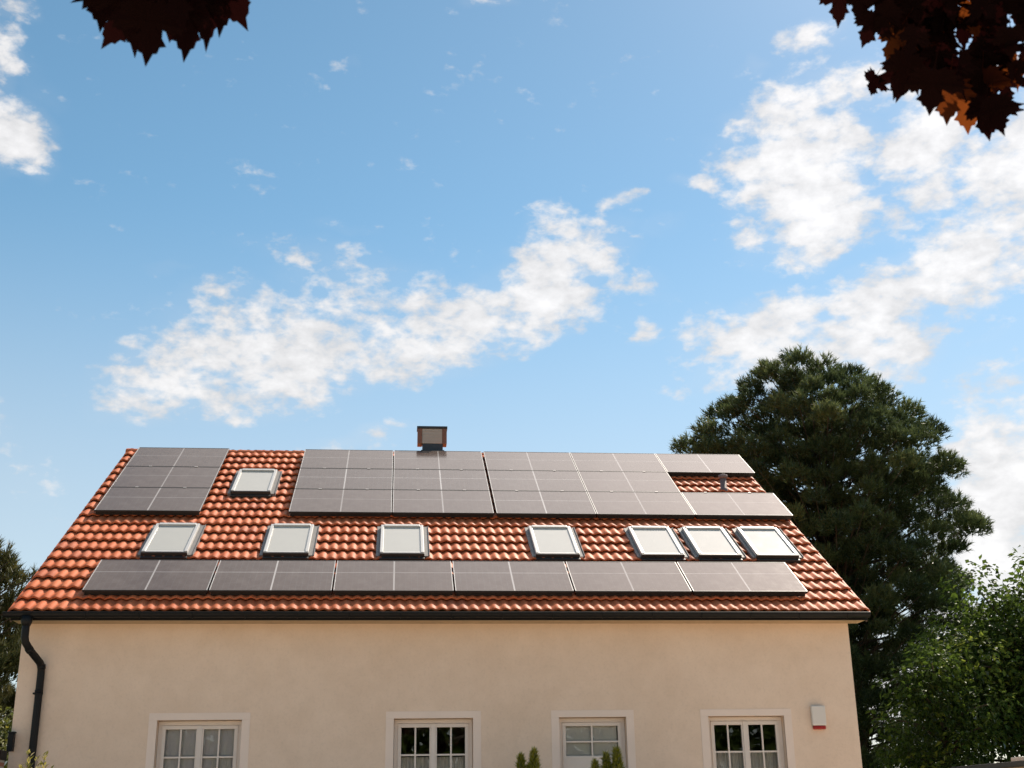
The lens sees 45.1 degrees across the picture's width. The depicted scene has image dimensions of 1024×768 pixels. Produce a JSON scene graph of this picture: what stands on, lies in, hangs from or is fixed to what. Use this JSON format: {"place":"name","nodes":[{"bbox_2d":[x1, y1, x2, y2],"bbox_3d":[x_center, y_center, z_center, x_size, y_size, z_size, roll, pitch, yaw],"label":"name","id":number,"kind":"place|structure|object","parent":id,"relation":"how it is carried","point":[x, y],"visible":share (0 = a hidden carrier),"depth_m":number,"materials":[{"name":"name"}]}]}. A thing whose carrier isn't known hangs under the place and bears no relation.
{"place":"outdoors","nodes":[
{"label":"outdoors","id":0,"kind":"place"},
{"bbox_2d":[2,426,870,767],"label":"house","id":1,"kind":"structure","parent":0,"point":[452,680],"depth_m":18.35,"materials":[{"name":"paint"}]},
{"bbox_2d":[6,732,16,751],"bbox_3d":[-7.027,5.020,17.321,0.092,0.265,0.136,1,-19,-5],"label":"wall box","id":2,"kind":"object","parent":1,"relation":"attached to","point":[11,741],"visible":1,"depth_m":17.27,"materials":[{"name":"metal"}]},
{"bbox_2d":[82,559,218,594],"bbox_3d":[-5.449,2.934,18.723,1.795,0.096,1.190,1,14,-5],"label":"solar panel","id":3,"kind":"object","parent":1,"relation":"on","point":[147,577],"visible":1,"depth_m":18.60,"materials":[{"name":"glass"}]},
{"bbox_2d":[94,487,210,514],"bbox_3d":[-6.388,2.088,22.041,1.795,0.102,1.264,1,14,-5],"label":"solar panel","id":4,"kind":"object","parent":1,"relation":"attached to","point":[149,501],"visible":1,"depth_m":21.89,"materials":[{"name":"glass"}]},
{"bbox_2d":[111,466,220,487],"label":"solar panel","id":5,"kind":"object","parent":1,"relation":"on","point":[166,476],"visible":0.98,"depth_m":23.23,"materials":[{"name":"glass"}]},
{"bbox_2d":[126,447,228,466],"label":"solar panel","id":6,"kind":"object","parent":1,"relation":"on","point":[179,457],"visible":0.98,"depth_m":24.45,"materials":[{"name":"glass"}]},
{"bbox_2d":[145,712,250,767],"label":"window","id":7,"kind":"structure","parent":1,"relation":"in","point":[181,744],"depth_m":17.73,"materials":[{"name":"wood"}]},
{"bbox_2d":[209,560,335,595],"bbox_3d":[-3.635,2.965,18.890,1.795,0.096,1.190,1,14,-5],"label":"solar panel","id":8,"kind":"object","parent":1,"relation":"on","point":[274,577],"visible":1,"depth_m":18.76,"materials":[{"name":"glass"}]},
{"bbox_2d":[289,488,391,516],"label":"solar panel","id":9,"kind":"object","parent":1,"relation":"attached to","point":[347,502],"visible":1,"depth_m":22.19,"materials":[{"name":"glass"}]},
{"bbox_2d":[295,468,392,489],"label":"solar panel","id":10,"kind":"object","parent":1,"relation":"on","point":[332,478],"visible":0.96,"depth_m":23.54,"materials":[{"name":"glass"}]},
{"bbox_2d":[300,449,392,468],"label":"solar panel","id":11,"kind":"object","parent":1,"relation":"on","point":[351,459],"visible":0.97,"depth_m":24.75,"materials":[{"name":"glass"}]},
{"bbox_2d":[333,560,453,595],"bbox_3d":[-1.821,2.997,19.057,1.795,0.096,1.190,1,14,-5],"label":"solar panel","id":12,"kind":"object","parent":1,"relation":"on","point":[387,578],"visible":1,"depth_m":18.93,"materials":[{"name":"glass"}]},
{"bbox_2d":[385,711,480,767],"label":"window","id":13,"kind":"structure","parent":1,"relation":"in","point":[393,727],"depth_m":18.03,"materials":[{"name":"wood"}]},
{"bbox_2d":[394,450,484,469],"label":"solar panel","id":14,"kind":"object","parent":1,"relation":"on","point":[450,460],"visible":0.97,"depth_m":24.92,"materials":[{"name":"glass"}]},
{"bbox_2d":[393,469,488,489],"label":"solar panel","id":15,"kind":"object","parent":1,"relation":"on","point":[426,479],"visible":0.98,"depth_m":23.70,"materials":[{"name":"glass"}]},
{"bbox_2d":[393,489,493,517],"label":"solar panel","id":16,"kind":"object","parent":1,"relation":"attached to","point":[441,503],"visible":1,"depth_m":22.36,"materials":[{"name":"glass"}]},
{"bbox_2d":[452,561,573,595],"bbox_3d":[-0.008,3.028,19.224,1.795,0.096,1.190,1,14,-5],"label":"solar panel","id":17,"kind":"object","parent":1,"relation":"on","point":[511,578],"visible":1,"depth_m":19.10,"materials":[{"name":"glass"}]},
{"bbox_2d":[483,451,576,470],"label":"solar panel","id":18,"kind":"object","parent":1,"relation":"on","point":[549,461],"visible":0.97,"depth_m":25.09,"materials":[{"name":"glass"}]},
{"bbox_2d":[487,470,585,490],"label":"solar panel","id":19,"kind":"object","parent":1,"relation":"on","point":[520,480],"visible":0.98,"depth_m":23.87,"materials":[{"name":"glass"}]},
{"bbox_2d":[492,490,595,517],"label":"solar panel","id":20,"kind":"object","parent":1,"relation":"attached to","point":[541,504],"visible":1,"depth_m":22.53,"materials":[{"name":"glass"}]},
{"bbox_2d":[551,710,635,767],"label":"door","id":21,"kind":"structure","parent":1,"relation":"in","point":[575,741],"depth_m":18.25,"materials":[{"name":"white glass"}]},
{"bbox_2d":[570,452,666,471],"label":"solar panel","id":22,"kind":"object","parent":1,"relation":"on","point":[639,462],"visible":0.95,"depth_m":25.25,"materials":[{"name":"glass"}]},
{"bbox_2d":[566,561,691,595],"bbox_3d":[1.806,3.059,19.392,1.795,0.096,1.190,1,14,-5],"label":"solar panel","id":23,"kind":"object","parent":1,"relation":"on","point":[598,578],"visible":1,"depth_m":19.26,"materials":[{"name":"glass"}]},
{"bbox_2d":[578,471,679,491],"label":"solar panel","id":24,"kind":"object","parent":1,"relation":"on","point":[618,481],"visible":0.95,"depth_m":24.03,"materials":[{"name":"glass"}]},
{"bbox_2d":[587,491,694,518],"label":"solar panel","id":25,"kind":"object","parent":1,"relation":"attached to","point":[644,505],"visible":0.99,"depth_m":22.69,"materials":[{"name":"glass"}]},
{"bbox_2d":[655,454,754,476],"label":"solar panel","id":26,"kind":"object","parent":1,"relation":"on","point":[731,465],"visible":0.97,"depth_m":25.30,"materials":[{"name":"glass"}]},
{"bbox_2d":[681,492,792,519],"bbox_3d":[4.171,2.270,23.015,1.795,0.102,1.264,1,14,-5],"label":"solar panel","id":27,"kind":"object","parent":1,"relation":"attached to","point":[748,505],"visible":0.99,"depth_m":22.86,"materials":[{"name":"glass"}]},
{"bbox_2d":[677,562,807,595],"bbox_3d":[3.619,3.091,19.559,1.795,0.096,1.190,1,14,-5],"label":"solar panel","id":28,"kind":"object","parent":1,"relation":"on","point":[741,578],"visible":0.98,"depth_m":19.43,"materials":[{"name":"glass"}]},
{"bbox_2d":[700,709,795,767],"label":"window","id":29,"kind":"structure","parent":1,"relation":"in","point":[712,758],"depth_m":18.46,"materials":[{"name":"wood"}]},
{"bbox_2d":[810,706,826,729],"bbox_3d":[4.595,5.000,18.503,0.216,0.345,0.073,1,-19,-5],"label":"alarm box","id":30,"kind":"object","parent":1,"relation":"attached to","point":[818,717],"visible":1,"depth_m":18.47,"materials":[{"name":"white plastic"}]},
{"bbox_2d":[0,0,1023,765],"label":"sky","id":31,"kind":"structure","parent":0,"point":[573,226],"materials":[{"name":"blue"}]},
{"bbox_2d":[951,757,1023,767],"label":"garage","id":32,"kind":"structure","parent":0,"point":[1017,762],"depth_m":23.41,"materials":[{"name":"grey metal"}]},
{"label":"gravel yard","id":33,"kind":"structure","parent":0,"visible":0},
{"bbox_2d":[0,750,6,767],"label":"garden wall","id":34,"kind":"structure","parent":33,"relation":"on","point":[3,756],"depth_m":16.94,"materials":[{"name":"grey brick"}]},
{"bbox_2d":[19,749,53,767],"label":"leafy shrub","id":35,"kind":"object","parent":33,"relation":"on","point":[28,763],"visible":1,"depth_m":11.37,"materials":[{"name":"green plant"}]},
{"bbox_2d":[514,747,542,767],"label":"thuja shrub","id":36,"kind":"object","parent":33,"relation":"on","point":[534,761],"visible":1,"depth_m":16.78,"materials":[{"name":"green plant"}]},
{"bbox_2d":[70,0,1023,140],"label":"maple tree","id":37,"kind":"object","parent":33,"relation":"on","point":[921,52],"visible":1,"depth_m":2.64,"materials":[{"name":"red plant"}]},
{"bbox_2d":[590,745,625,767],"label":"thuja shrub","id":38,"kind":"object","parent":33,"relation":"on","point":[616,759],"visible":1,"depth_m":16.88,"materials":[{"name":"green plant"}]},
{"label":"ground","id":39,"kind":"structure","parent":0,"visible":0},
{"bbox_2d":[0,706,13,767],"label":"garden bush","id":40,"kind":"object","parent":39,"relation":"on","point":[6,721],"visible":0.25,"depth_m":29.70,"materials":[{"name":"green plant"}]},
{"bbox_2d":[0,534,37,764],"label":"conifer tree","id":41,"kind":"object","parent":39,"relation":"on","point":[11,643],"visible":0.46,"depth_m":32.45,"materials":[{"name":"green plant"}]},
{"bbox_2d":[668,345,994,767],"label":"pine tree","id":42,"kind":"object","parent":39,"relation":"on","point":[851,531],"visible":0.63,"depth_m":34.83,"materials":[{"name":"green plant"}]},
{"bbox_2d":[865,638,1021,767],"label":"deciduous tree","id":43,"kind":"object","parent":39,"relation":"on","point":[937,696],"visible":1,"depth_m":26.82,"materials":[{"name":"green plant"}]},
{"bbox_2d":[903,545,1023,764],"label":"deciduous tree","id":44,"kind":"object","parent":39,"relation":"on","point":[991,650],"visible":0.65,"depth_m":28.61,"materials":[{"name":"green plant"}]}
]}

